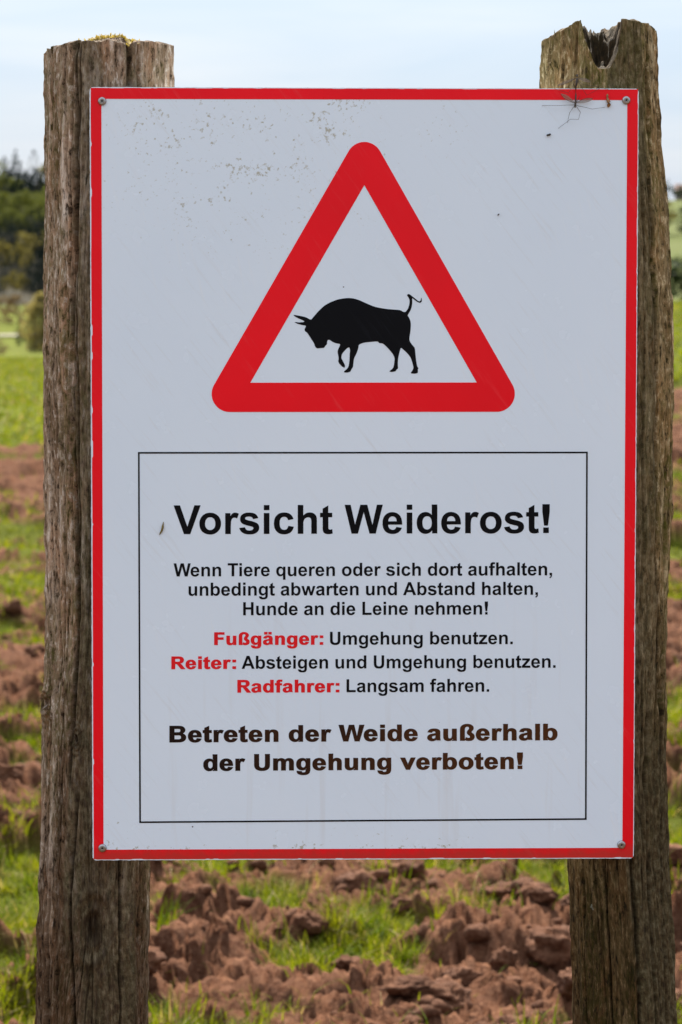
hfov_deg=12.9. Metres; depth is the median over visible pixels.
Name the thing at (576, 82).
crane fly
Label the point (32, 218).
spruce tree
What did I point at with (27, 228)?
spruce tree
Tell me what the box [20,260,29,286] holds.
spruce tree
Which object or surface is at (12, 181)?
broadleaf tree
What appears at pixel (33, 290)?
spruce tree
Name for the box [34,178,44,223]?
spruce tree
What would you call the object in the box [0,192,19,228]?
broadleaf tree
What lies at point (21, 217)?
broadleaf tree
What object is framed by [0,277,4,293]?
spruce tree
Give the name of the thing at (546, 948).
soil clods
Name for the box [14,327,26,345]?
bush
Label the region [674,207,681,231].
hedgerow tree
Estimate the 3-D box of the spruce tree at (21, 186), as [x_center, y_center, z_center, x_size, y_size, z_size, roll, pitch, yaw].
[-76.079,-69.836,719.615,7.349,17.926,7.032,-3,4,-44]
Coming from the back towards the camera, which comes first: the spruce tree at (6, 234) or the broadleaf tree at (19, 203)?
the broadleaf tree at (19, 203)
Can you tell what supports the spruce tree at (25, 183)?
on the ground at (230, 960)
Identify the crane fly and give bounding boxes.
[542,88,603,127]
[554,74,608,93]
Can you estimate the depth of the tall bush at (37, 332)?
211.22 m
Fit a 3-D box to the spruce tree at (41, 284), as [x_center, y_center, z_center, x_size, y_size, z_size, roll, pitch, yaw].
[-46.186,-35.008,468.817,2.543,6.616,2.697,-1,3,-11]
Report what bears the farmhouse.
on the ground at (230, 960)
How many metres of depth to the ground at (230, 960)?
7.84 m
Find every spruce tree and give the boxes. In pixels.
[0,156,10,176]
[0,215,10,248]
[0,254,15,284]
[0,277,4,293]
[1,213,21,254]
[2,177,11,206]
[3,224,22,269]
[10,164,17,176]
[11,175,26,204]
[13,216,23,246]
[13,257,21,282]
[15,182,24,229]
[17,169,31,192]
[17,215,34,257]
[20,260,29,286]
[22,266,34,294]
[26,167,43,194]
[26,209,38,236]
[26,248,42,282]
[28,181,34,198]
[29,267,42,293]
[30,206,43,251]
[30,229,43,270]
[32,250,42,284]
[34,169,44,193]
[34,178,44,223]
[36,269,43,292]
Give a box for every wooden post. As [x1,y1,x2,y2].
[34,37,174,1023]
[539,19,677,1023]
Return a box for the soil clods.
[0,452,681,1023]
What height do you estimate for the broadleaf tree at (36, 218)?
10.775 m
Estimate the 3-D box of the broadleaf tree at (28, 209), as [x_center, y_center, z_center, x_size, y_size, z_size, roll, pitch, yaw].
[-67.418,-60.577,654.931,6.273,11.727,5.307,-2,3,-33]
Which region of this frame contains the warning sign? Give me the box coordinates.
[89,87,638,859]
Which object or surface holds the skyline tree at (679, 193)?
on the ground at (230, 960)
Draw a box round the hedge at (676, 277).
[671,255,681,299]
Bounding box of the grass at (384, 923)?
[0,299,681,1023]
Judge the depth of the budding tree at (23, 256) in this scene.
538.15 m
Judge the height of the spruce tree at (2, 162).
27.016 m
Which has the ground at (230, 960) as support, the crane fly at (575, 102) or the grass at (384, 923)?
the grass at (384, 923)
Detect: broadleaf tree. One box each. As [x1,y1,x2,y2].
[0,172,13,194]
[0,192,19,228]
[0,194,25,236]
[0,206,21,232]
[2,177,27,197]
[7,188,39,222]
[7,214,27,233]
[16,206,35,229]
[20,192,44,220]
[24,196,44,223]
[29,211,44,237]
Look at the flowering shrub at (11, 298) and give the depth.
321.02 m
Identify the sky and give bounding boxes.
[0,0,681,199]
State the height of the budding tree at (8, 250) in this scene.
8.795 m
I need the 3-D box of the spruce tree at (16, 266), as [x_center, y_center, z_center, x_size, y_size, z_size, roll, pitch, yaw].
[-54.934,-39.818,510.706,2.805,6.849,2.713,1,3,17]
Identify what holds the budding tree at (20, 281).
on the ground at (230, 960)
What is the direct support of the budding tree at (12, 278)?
on the ground at (230, 960)
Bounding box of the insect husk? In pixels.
[606,94,610,106]
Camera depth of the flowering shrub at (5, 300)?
327.10 m
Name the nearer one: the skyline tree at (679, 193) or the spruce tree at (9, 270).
the spruce tree at (9, 270)
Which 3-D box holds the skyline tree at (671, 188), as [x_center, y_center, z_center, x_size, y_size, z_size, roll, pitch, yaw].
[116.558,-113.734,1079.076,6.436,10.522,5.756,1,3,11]
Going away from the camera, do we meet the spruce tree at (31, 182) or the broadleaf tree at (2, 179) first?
the spruce tree at (31, 182)
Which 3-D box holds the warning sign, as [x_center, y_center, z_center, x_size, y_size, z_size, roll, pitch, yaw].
[0.025,-0.039,3.285,0.595,0.842,0.011,0,3,-2]
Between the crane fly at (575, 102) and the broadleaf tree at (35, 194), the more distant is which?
the broadleaf tree at (35, 194)
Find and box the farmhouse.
[674,184,681,199]
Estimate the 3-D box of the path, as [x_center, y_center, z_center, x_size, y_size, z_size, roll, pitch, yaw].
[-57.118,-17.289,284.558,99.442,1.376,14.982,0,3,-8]
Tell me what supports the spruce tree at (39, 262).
on the ground at (230, 960)
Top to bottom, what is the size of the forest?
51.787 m
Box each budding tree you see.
[0,240,14,273]
[1,276,11,290]
[8,270,21,292]
[13,231,30,262]
[13,273,29,294]
[15,234,43,265]
[19,249,34,270]
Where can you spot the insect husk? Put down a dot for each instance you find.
(608, 101)
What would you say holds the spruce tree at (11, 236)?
on the ground at (230, 960)
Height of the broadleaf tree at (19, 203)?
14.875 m
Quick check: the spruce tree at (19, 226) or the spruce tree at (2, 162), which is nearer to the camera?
the spruce tree at (19, 226)
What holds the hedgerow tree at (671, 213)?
on the ground at (230, 960)
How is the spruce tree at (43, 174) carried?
on the ground at (230, 960)
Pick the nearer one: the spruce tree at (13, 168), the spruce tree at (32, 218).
the spruce tree at (32, 218)
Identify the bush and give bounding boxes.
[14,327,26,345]
[18,291,43,351]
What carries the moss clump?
on the wooden post at (93, 929)
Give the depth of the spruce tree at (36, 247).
547.90 m
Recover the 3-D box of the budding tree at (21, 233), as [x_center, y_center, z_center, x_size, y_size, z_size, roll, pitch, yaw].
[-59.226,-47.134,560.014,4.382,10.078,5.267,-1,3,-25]
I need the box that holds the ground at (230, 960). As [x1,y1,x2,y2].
[0,200,681,1023]
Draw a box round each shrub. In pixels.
[0,294,32,324]
[0,295,16,321]
[0,340,8,354]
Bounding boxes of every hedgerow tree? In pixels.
[668,199,677,225]
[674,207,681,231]
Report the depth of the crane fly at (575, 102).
3.26 m
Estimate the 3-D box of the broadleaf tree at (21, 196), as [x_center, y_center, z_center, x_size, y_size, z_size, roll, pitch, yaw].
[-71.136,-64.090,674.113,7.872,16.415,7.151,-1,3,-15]
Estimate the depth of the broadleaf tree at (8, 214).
652.20 m
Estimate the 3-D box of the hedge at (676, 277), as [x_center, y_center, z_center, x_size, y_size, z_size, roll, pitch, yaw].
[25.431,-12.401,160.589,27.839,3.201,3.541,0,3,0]
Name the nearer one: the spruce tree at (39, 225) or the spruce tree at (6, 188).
the spruce tree at (39, 225)
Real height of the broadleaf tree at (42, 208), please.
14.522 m
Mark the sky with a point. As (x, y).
(216, 43)
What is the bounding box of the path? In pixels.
[0,334,20,335]
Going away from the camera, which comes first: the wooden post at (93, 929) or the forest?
the wooden post at (93, 929)
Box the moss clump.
[78,33,139,45]
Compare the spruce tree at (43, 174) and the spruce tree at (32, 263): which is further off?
the spruce tree at (43, 174)
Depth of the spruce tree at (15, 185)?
731.62 m
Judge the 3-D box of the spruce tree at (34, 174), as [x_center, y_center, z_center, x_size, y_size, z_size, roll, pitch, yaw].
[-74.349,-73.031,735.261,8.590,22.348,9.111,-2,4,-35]
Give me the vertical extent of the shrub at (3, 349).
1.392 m
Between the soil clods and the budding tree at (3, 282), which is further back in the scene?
the budding tree at (3, 282)
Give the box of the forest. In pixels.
[0,149,44,245]
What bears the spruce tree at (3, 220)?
on the ground at (230, 960)
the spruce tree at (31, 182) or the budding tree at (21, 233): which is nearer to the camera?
the budding tree at (21, 233)
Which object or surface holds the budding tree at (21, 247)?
on the ground at (230, 960)
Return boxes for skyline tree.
[666,180,674,196]
[672,184,681,200]
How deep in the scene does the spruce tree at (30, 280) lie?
472.57 m
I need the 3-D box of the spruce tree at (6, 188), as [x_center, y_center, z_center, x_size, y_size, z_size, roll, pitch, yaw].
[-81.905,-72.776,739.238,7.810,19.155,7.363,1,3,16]
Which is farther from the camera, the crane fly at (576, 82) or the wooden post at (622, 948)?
the wooden post at (622, 948)

